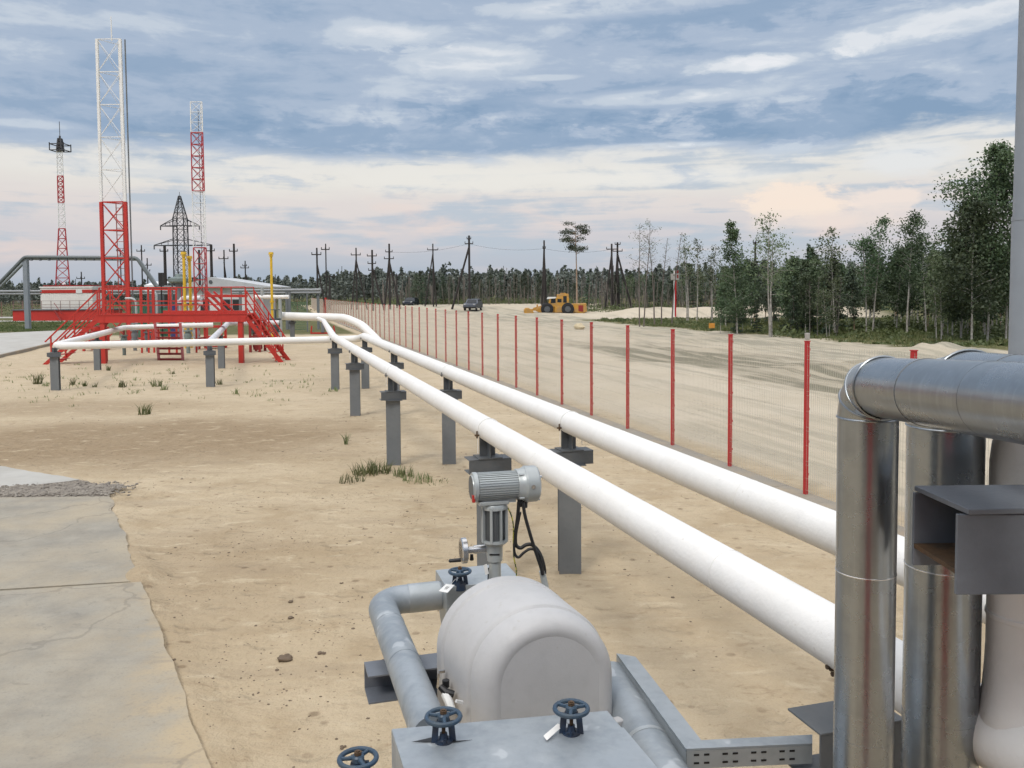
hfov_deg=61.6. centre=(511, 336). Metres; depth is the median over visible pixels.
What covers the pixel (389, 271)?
power pole
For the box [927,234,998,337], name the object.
aspen tree
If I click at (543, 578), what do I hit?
cable conduit
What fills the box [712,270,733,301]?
aspen tree
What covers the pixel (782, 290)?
pine tree
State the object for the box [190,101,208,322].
lattice mast
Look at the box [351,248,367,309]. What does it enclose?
power pole
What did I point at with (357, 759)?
gate valve
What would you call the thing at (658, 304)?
spruce tree
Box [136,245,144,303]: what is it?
power pole
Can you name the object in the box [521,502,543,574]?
power cable
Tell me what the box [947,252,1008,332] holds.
birch tree
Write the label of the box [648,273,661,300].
pine tree
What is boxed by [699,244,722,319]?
birch tree
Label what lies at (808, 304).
dead tree
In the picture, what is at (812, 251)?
aspen tree
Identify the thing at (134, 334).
pipe valve
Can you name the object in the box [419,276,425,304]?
spruce tree
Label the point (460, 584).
gate valve
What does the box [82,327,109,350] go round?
red skid
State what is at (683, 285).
birch tree
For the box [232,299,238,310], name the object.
window
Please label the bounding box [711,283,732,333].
aspen tree
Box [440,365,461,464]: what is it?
pipe support
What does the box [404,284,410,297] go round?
pine tree
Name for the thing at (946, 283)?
birch tree
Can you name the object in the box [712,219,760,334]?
larch tree
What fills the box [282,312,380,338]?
white pipe
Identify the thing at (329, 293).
power pole
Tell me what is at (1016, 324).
lamp pole
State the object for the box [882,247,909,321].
aspen tree
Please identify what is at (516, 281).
pine tree
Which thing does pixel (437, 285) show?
pine tree
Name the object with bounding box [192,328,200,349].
pipe valve
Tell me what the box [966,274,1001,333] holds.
aspen tree
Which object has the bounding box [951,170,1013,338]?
aspen tree
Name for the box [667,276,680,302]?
pine tree
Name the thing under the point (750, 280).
aspen tree
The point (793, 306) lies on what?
spruce tree
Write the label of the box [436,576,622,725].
valve casing
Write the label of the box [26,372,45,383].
grass tuft
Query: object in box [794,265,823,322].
aspen tree
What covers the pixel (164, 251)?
power pole
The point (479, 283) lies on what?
pine tree
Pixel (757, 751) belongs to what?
cable tray
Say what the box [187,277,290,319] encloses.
plant building
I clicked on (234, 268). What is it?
power pole
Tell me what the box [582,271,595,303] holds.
spruce tree
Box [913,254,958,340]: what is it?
birch tree
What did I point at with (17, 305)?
fence
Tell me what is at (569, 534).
pipe support
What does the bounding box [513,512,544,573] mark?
power cable
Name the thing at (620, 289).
spruce tree
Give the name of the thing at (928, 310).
birch tree
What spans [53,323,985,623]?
white pipe
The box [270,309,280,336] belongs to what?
pipe valve
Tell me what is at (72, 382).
grass tuft
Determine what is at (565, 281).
pine tree
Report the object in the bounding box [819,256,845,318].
pine tree
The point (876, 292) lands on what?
pine tree
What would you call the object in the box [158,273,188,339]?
hooded apparatus
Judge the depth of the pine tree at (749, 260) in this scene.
91.14 m
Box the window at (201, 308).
[200,299,209,310]
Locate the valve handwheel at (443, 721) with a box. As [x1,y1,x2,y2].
[424,706,462,745]
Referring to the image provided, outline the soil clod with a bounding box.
[277,655,292,661]
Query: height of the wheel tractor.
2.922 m
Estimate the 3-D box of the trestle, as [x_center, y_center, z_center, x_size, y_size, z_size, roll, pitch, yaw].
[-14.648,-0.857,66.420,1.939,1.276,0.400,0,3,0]
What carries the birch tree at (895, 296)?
on the ground at (240, 448)
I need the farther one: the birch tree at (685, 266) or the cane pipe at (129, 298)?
the birch tree at (685, 266)
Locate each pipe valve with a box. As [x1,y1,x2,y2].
[120,330,127,354]
[130,323,138,350]
[143,329,151,351]
[183,322,192,353]
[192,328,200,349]
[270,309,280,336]
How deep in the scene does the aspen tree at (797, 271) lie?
62.68 m
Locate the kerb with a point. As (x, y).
(24, 350)
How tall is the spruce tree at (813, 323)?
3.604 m
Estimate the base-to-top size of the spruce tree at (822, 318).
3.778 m
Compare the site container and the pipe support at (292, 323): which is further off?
the site container
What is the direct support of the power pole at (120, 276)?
on the ground at (240, 448)
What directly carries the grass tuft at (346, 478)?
on the ground at (240, 448)
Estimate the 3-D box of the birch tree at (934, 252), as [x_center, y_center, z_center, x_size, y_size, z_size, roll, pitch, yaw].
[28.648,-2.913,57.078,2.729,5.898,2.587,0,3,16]
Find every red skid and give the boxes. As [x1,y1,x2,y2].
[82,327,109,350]
[137,329,159,347]
[198,325,226,348]
[248,320,266,351]
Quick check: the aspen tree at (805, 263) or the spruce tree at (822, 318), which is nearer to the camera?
the spruce tree at (822, 318)
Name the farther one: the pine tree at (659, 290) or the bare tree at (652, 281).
the pine tree at (659, 290)
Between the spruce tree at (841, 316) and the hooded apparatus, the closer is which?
the hooded apparatus
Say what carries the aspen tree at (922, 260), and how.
on the ground at (240, 448)
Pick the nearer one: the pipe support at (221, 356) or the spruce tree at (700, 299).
the pipe support at (221, 356)
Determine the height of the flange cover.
0.541 m
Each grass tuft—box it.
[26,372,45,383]
[68,378,77,384]
[118,381,126,387]
[137,401,156,414]
[147,377,163,386]
[215,379,223,384]
[339,471,365,483]
[340,432,352,444]
[349,457,377,476]
[367,457,397,474]
[392,463,412,477]
[399,470,433,483]
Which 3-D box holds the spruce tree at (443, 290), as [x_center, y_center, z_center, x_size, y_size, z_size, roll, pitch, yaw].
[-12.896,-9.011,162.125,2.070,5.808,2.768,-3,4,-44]
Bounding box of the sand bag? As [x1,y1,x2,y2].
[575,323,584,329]
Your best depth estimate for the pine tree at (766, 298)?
77.88 m
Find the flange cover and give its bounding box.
[436,563,515,622]
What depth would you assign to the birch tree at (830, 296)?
56.78 m
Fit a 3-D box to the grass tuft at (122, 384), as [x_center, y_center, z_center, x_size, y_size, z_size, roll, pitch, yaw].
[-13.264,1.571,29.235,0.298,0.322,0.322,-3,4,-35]
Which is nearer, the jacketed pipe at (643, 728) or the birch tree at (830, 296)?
the jacketed pipe at (643, 728)
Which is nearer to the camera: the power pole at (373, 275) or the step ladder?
the step ladder
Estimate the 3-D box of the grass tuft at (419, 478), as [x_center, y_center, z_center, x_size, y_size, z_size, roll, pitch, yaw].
[-1.601,2.345,14.400,0.500,0.168,0.582,-2,3,-22]
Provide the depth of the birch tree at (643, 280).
148.99 m
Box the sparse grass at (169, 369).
[3,362,327,406]
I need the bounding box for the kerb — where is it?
[0,334,85,357]
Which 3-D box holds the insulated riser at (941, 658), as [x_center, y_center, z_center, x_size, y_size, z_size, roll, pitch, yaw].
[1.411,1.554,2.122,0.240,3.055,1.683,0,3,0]
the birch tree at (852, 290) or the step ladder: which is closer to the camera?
the step ladder
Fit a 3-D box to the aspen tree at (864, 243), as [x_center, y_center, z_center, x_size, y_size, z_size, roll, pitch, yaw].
[25.716,-4.524,61.639,3.989,8.612,4.239,-3,4,-37]
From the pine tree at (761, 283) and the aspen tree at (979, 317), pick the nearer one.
the aspen tree at (979, 317)
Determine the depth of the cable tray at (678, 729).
3.84 m
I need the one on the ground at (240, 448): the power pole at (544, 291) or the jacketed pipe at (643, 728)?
the power pole at (544, 291)
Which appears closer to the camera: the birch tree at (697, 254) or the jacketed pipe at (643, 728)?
the jacketed pipe at (643, 728)
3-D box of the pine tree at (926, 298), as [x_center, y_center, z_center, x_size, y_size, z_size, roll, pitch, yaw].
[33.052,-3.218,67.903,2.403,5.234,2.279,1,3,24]
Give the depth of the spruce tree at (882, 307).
105.34 m
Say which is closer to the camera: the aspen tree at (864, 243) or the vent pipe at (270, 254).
the vent pipe at (270, 254)
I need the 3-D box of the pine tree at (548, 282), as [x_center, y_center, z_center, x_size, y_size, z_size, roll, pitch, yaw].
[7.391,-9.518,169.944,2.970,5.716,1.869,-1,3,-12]
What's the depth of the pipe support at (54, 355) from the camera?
28.03 m
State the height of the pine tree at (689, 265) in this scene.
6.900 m
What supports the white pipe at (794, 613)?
on the pipe support at (487, 458)
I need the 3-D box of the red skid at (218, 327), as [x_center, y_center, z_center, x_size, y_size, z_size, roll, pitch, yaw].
[-17.301,0.044,49.564,1.318,1.365,1.140,0,3,0]
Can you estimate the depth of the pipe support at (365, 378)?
28.02 m
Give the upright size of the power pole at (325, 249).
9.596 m
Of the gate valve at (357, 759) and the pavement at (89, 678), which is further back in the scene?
the pavement at (89, 678)
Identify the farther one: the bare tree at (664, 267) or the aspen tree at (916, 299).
the bare tree at (664, 267)
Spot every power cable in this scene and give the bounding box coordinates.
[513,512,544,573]
[514,501,546,573]
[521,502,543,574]
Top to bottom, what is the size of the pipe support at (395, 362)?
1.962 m
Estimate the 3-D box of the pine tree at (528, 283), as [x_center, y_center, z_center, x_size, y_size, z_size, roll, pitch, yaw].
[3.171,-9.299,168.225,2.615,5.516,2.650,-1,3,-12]
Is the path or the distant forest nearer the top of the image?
the distant forest
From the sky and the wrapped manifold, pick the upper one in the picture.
the sky
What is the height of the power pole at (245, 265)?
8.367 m
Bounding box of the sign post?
[671,270,678,316]
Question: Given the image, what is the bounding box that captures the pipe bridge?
[0,255,175,328]
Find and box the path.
[0,320,91,321]
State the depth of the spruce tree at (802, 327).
62.01 m
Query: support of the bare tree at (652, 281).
on the ground at (240, 448)
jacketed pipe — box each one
[369,581,442,727]
[610,661,688,767]
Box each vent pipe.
[181,252,187,347]
[186,256,192,347]
[268,252,273,336]
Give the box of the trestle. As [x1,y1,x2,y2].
[310,322,334,333]
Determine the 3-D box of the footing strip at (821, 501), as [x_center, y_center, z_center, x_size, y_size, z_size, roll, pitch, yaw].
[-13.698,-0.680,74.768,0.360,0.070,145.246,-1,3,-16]
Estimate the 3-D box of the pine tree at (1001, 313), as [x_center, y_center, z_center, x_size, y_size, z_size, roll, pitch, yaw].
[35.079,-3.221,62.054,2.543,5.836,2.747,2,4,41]
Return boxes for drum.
[171,306,177,339]
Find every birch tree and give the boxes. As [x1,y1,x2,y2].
[621,275,635,303]
[637,273,645,300]
[673,233,698,320]
[673,274,688,307]
[686,239,709,319]
[690,268,706,300]
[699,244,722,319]
[713,263,732,324]
[739,208,802,336]
[803,258,846,323]
[809,226,857,332]
[810,277,845,336]
[843,266,864,316]
[857,255,880,319]
[860,246,888,327]
[881,271,909,323]
[902,241,944,322]
[912,253,944,328]
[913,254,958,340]
[919,250,951,335]
[932,254,965,334]
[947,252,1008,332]
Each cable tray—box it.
[616,653,700,763]
[687,735,811,767]
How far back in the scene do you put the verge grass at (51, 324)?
85.68 m
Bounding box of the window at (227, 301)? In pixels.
[223,299,230,310]
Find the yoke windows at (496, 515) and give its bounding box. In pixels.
[485,510,504,541]
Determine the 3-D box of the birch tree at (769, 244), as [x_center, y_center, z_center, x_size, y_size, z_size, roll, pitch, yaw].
[17.001,-4.213,56.638,4.097,8.600,4.186,1,3,23]
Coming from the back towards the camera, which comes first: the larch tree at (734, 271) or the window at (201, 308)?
the window at (201, 308)
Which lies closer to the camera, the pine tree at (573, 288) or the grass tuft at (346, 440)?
the grass tuft at (346, 440)
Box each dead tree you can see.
[687,276,690,299]
[806,282,811,332]
[811,277,823,335]
[833,291,837,335]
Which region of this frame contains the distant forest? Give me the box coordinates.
[0,260,888,304]
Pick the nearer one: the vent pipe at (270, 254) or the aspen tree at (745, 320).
the vent pipe at (270, 254)
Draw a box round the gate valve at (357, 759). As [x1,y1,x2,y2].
[337,746,378,767]
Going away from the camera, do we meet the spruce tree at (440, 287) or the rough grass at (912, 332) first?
the rough grass at (912, 332)
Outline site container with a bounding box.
[39,283,101,308]
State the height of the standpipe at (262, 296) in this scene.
3.555 m
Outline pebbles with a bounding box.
[0,406,722,767]
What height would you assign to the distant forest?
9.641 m
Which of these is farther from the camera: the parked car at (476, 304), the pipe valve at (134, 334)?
the parked car at (476, 304)
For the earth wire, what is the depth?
4.66 m
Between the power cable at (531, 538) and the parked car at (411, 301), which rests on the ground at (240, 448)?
the parked car at (411, 301)
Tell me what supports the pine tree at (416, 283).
on the ground at (240, 448)
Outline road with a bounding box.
[0,329,86,353]
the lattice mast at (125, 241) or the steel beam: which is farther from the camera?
the lattice mast at (125, 241)
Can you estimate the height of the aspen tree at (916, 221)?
8.794 m
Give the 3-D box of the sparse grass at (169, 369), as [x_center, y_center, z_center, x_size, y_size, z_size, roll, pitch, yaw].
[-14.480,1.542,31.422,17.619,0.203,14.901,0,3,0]
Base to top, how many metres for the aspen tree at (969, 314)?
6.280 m
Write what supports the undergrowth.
on the ground at (240, 448)
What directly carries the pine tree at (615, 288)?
on the ground at (240, 448)
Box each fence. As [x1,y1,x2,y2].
[0,302,297,316]
[311,298,989,528]
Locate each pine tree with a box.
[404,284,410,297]
[408,273,421,297]
[417,271,424,298]
[431,276,439,297]
[441,281,447,299]
[446,275,454,299]
[456,284,462,299]
[471,275,478,298]
[476,276,485,298]
[485,272,496,297]
[509,273,522,298]
[518,272,529,297]
[525,275,533,297]
[536,276,541,298]
[546,275,552,296]
[559,221,591,302]
[563,279,570,294]
[571,282,578,301]
[606,275,620,302]
[624,271,636,297]
[629,272,638,300]
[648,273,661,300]
[648,281,652,305]
[654,280,666,303]
[661,270,678,301]
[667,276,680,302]
[684,263,704,301]
[701,266,714,299]
[740,258,758,309]
[740,259,769,321]
[757,259,772,316]
[758,262,769,304]
[761,268,779,321]
[773,266,787,312]
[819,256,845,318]
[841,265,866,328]
[861,258,890,316]
[917,266,934,325]
[994,256,1008,327]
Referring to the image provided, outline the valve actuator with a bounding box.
[448,465,541,579]
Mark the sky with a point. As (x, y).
(411, 126)
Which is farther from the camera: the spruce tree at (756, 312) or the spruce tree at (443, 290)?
the spruce tree at (443, 290)
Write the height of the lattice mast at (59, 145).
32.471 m
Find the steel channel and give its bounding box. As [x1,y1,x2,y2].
[364,653,436,704]
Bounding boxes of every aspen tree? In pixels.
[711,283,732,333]
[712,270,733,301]
[725,281,752,332]
[737,289,753,329]
[740,266,762,321]
[772,272,802,327]
[776,255,801,322]
[778,256,801,327]
[778,266,803,328]
[793,272,823,331]
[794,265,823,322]
[798,258,821,316]
[803,246,825,265]
[817,262,858,315]
[842,213,902,331]
[874,247,923,327]
[880,209,938,331]
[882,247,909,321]
[895,241,927,325]
[898,233,939,330]
[923,139,1014,341]
[925,192,1011,339]
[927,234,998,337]
[931,249,947,326]
[945,244,983,333]
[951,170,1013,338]
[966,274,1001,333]
[980,237,1009,329]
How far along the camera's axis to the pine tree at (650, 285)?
135.56 m
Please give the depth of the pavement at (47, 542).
10.59 m
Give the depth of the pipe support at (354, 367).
21.80 m
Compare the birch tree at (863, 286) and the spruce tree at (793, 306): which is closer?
the spruce tree at (793, 306)
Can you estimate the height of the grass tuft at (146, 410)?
0.378 m
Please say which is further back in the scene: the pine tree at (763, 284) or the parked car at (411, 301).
the parked car at (411, 301)
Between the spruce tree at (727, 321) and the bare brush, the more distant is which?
the bare brush
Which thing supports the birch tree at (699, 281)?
on the ground at (240, 448)
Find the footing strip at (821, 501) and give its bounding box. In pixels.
[334,321,904,536]
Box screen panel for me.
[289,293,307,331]
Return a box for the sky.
[0,0,1018,290]
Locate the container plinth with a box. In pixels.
[11,300,122,320]
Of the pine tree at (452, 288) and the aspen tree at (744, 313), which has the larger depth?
the pine tree at (452, 288)
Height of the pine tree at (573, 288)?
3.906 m
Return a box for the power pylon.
[154,192,212,285]
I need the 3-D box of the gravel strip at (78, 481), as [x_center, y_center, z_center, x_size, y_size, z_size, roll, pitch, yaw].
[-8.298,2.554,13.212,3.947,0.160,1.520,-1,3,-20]
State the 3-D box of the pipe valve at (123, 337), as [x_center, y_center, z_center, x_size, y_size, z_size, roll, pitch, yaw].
[-20.152,0.264,44.568,0.403,1.390,0.403,0,3,0]
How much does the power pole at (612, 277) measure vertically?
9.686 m
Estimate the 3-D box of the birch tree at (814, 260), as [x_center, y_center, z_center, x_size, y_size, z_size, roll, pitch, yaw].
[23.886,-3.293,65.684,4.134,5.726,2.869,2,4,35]
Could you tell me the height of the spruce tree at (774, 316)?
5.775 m
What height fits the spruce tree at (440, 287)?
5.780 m
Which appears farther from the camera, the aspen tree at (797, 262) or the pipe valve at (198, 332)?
the aspen tree at (797, 262)
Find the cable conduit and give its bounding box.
[539,571,548,587]
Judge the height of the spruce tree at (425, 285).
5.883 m
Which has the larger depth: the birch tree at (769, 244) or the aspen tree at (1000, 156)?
the birch tree at (769, 244)
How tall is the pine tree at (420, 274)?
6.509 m
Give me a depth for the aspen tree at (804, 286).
59.73 m
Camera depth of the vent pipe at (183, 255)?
49.83 m
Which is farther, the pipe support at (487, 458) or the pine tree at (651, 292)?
the pine tree at (651, 292)
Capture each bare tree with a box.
[628,220,661,326]
[646,234,657,323]
[657,238,670,323]
[671,232,683,322]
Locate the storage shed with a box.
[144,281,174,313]
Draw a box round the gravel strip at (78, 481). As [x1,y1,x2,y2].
[0,480,103,496]
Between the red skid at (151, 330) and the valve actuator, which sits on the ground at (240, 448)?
the red skid at (151, 330)
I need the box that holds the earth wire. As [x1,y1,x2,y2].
[508,508,516,575]
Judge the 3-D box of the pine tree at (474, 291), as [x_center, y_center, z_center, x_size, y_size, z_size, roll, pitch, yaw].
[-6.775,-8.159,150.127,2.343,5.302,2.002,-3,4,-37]
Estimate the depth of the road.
61.18 m
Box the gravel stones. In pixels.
[0,481,137,496]
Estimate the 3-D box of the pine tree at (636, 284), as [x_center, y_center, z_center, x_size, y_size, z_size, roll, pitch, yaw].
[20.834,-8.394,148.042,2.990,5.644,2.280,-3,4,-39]
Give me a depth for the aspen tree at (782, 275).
68.31 m
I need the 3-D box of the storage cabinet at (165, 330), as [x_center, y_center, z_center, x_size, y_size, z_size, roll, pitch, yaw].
[-25.741,-1.136,64.019,0.900,2.226,0.700,0,3,0]
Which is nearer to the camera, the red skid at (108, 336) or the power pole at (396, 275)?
the red skid at (108, 336)
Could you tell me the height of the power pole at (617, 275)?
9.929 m
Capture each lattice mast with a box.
[49,122,71,284]
[95,16,133,340]
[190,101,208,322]
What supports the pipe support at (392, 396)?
on the ground at (240, 448)
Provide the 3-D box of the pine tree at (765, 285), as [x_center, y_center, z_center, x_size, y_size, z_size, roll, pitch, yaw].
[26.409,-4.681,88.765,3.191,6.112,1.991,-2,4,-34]
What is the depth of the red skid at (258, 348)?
46.07 m
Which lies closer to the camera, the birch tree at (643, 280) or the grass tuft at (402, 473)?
the grass tuft at (402, 473)
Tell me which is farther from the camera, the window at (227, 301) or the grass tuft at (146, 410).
the window at (227, 301)
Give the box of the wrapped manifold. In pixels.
[177,296,202,338]
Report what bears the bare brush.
on the ground at (240, 448)
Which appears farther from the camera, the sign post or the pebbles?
the sign post
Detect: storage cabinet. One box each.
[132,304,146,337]
[160,307,170,336]
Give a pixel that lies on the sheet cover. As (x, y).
(605, 740)
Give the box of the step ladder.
[154,323,183,359]
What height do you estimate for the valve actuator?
1.199 m
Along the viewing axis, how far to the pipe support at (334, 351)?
27.67 m
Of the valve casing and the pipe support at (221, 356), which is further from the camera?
the pipe support at (221, 356)
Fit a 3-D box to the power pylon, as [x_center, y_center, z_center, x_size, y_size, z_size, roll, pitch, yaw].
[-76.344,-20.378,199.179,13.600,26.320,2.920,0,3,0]
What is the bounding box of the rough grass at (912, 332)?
[598,315,1008,347]
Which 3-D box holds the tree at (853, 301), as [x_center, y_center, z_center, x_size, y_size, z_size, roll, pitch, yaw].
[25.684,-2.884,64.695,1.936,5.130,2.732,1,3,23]
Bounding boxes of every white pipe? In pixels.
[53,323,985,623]
[208,320,278,338]
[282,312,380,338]
[316,317,1023,767]
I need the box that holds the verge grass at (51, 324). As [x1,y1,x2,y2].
[0,320,110,331]
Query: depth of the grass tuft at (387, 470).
14.96 m
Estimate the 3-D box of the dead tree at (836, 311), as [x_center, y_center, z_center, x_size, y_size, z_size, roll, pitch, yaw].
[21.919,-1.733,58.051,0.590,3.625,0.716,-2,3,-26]
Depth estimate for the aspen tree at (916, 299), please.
64.57 m
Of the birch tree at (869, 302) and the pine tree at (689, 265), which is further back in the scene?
the pine tree at (689, 265)
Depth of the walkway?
45.93 m
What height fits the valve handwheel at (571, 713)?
0.165 m
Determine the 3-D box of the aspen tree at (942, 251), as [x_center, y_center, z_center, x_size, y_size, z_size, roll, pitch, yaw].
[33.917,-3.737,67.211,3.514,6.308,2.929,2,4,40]
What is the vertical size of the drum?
2.446 m
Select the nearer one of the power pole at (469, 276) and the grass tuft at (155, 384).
the grass tuft at (155, 384)
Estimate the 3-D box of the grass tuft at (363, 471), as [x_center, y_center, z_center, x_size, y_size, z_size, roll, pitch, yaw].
[-2.553,2.252,14.864,0.565,0.302,0.575,-3,4,-43]
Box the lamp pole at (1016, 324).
[1008,0,1023,353]
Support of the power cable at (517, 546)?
attached to the valve actuator
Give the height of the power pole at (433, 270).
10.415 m
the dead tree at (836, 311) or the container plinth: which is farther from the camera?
the container plinth
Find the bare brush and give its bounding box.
[382,275,771,309]
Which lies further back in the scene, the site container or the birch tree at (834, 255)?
the site container
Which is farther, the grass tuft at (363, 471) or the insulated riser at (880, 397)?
the grass tuft at (363, 471)
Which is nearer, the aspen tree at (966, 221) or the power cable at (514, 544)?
the power cable at (514, 544)
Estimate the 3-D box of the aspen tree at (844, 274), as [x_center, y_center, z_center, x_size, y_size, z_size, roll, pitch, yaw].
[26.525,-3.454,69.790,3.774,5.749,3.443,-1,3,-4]
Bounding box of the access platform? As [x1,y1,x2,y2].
[43,286,290,364]
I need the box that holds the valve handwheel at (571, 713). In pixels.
[544,698,589,739]
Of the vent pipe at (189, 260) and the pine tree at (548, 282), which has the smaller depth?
the vent pipe at (189, 260)
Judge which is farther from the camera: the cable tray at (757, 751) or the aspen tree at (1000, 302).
the aspen tree at (1000, 302)
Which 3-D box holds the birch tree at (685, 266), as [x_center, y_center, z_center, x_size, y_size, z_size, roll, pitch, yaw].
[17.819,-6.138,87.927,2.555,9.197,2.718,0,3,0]
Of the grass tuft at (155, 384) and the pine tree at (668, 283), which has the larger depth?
the pine tree at (668, 283)
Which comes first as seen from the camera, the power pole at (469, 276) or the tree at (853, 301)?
the tree at (853, 301)
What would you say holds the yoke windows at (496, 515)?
in the valve actuator
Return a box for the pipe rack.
[0,288,320,329]
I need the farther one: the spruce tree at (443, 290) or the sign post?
the spruce tree at (443, 290)
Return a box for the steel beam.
[912,485,1023,594]
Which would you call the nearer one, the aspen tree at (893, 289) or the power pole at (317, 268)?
the aspen tree at (893, 289)
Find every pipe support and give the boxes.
[47,348,61,390]
[90,337,101,369]
[203,346,215,386]
[218,335,224,368]
[289,320,295,336]
[327,334,341,389]
[345,345,363,415]
[360,333,371,388]
[379,366,406,465]
[388,344,403,389]
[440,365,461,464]
[464,418,511,565]
[549,411,593,573]
[788,701,900,767]
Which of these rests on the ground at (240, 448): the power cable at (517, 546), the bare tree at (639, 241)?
the bare tree at (639, 241)
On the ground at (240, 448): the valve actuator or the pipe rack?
the pipe rack
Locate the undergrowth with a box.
[0,293,1008,346]
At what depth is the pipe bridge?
79.57 m
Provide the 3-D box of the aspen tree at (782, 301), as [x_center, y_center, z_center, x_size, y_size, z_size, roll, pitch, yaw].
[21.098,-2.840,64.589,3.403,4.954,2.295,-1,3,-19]
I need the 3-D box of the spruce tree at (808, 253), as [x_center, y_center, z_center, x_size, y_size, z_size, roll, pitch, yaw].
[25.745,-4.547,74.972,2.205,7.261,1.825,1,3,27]
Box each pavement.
[0,466,78,487]
[0,496,134,590]
[0,582,210,767]
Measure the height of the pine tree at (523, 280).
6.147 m
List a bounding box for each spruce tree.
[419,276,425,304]
[424,273,432,304]
[438,274,442,300]
[439,274,450,303]
[496,270,505,302]
[535,272,539,302]
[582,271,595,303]
[615,275,624,306]
[643,280,650,307]
[652,274,660,306]
[689,273,699,307]
[694,280,706,307]
[721,283,732,323]
[730,286,742,331]
[750,296,761,331]
[762,263,784,321]
[785,276,803,332]
[788,268,813,330]
[802,310,820,331]
[804,243,819,322]
[814,282,835,334]
[826,259,848,329]
[881,283,890,310]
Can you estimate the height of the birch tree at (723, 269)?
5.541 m
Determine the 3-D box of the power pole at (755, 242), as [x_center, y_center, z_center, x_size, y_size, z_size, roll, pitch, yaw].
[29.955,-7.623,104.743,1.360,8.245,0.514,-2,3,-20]
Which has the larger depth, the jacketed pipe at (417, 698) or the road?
the road
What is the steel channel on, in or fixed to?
on the ground at (240, 448)
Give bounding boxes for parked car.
[402,298,418,305]
[463,299,482,310]
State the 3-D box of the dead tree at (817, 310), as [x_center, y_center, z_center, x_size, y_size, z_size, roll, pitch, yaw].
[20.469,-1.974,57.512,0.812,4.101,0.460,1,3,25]
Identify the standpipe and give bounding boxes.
[255,287,270,334]
[273,295,288,336]
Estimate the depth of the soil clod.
7.35 m
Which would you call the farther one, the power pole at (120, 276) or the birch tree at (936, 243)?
the power pole at (120, 276)
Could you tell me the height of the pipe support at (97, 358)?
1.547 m
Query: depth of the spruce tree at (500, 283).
167.13 m
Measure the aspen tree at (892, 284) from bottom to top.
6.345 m
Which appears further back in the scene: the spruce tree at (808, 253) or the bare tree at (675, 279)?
the bare tree at (675, 279)
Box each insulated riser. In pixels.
[833,355,1023,767]
[901,349,1023,767]
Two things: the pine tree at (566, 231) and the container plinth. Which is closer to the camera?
the container plinth
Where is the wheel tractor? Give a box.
[524,293,586,312]
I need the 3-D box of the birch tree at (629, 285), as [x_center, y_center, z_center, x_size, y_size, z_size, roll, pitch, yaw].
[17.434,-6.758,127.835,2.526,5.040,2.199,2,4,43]
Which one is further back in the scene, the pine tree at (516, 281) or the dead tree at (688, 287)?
the pine tree at (516, 281)
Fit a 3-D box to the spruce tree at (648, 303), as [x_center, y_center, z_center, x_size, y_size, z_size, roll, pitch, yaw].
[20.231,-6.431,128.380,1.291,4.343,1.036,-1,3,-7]
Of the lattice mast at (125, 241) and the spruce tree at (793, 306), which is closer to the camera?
the lattice mast at (125, 241)
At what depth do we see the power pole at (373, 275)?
124.69 m
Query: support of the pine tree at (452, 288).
on the ground at (240, 448)
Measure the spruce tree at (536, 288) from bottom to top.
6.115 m
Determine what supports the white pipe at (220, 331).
on the pipe support at (221, 356)
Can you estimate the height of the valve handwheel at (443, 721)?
0.163 m
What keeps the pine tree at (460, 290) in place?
on the ground at (240, 448)
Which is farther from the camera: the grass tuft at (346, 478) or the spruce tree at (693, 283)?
the spruce tree at (693, 283)
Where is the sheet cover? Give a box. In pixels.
[391,711,656,767]
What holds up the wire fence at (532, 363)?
on the footing strip at (821, 501)
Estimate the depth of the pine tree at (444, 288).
160.95 m
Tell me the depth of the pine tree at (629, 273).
144.29 m
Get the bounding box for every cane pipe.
[125,297,137,324]
[145,290,158,323]
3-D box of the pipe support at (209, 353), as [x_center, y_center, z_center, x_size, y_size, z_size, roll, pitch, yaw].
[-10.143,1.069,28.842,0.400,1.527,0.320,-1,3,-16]
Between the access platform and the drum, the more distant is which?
the drum
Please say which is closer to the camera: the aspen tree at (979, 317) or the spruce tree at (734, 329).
the aspen tree at (979, 317)
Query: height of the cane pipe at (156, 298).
3.441 m
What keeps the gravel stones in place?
on the gravel strip at (78, 481)
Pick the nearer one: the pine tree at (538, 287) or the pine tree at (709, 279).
the pine tree at (709, 279)
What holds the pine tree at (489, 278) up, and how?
on the ground at (240, 448)
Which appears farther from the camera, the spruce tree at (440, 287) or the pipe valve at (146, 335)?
the spruce tree at (440, 287)
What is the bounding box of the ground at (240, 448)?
[0,292,1007,767]
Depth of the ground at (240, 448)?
12.81 m
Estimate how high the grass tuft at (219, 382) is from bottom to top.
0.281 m
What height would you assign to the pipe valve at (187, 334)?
1.637 m
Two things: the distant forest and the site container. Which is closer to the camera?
the site container
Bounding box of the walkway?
[102,288,247,352]
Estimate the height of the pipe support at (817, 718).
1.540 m
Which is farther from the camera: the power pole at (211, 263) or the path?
the power pole at (211, 263)
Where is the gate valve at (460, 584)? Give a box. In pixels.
[439,566,471,592]
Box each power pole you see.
[116,249,122,309]
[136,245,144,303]
[160,245,167,306]
[207,244,214,276]
[218,250,227,277]
[229,244,237,277]
[240,261,248,279]
[311,248,324,306]
[321,244,329,297]
[324,275,334,309]
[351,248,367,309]
[367,250,385,310]
[384,244,400,308]
[391,273,401,307]
[424,244,437,306]
[451,235,472,308]
[541,240,546,304]
[604,244,616,308]
[613,242,630,306]
[753,240,759,303]
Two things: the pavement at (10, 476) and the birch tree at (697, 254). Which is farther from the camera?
the birch tree at (697, 254)

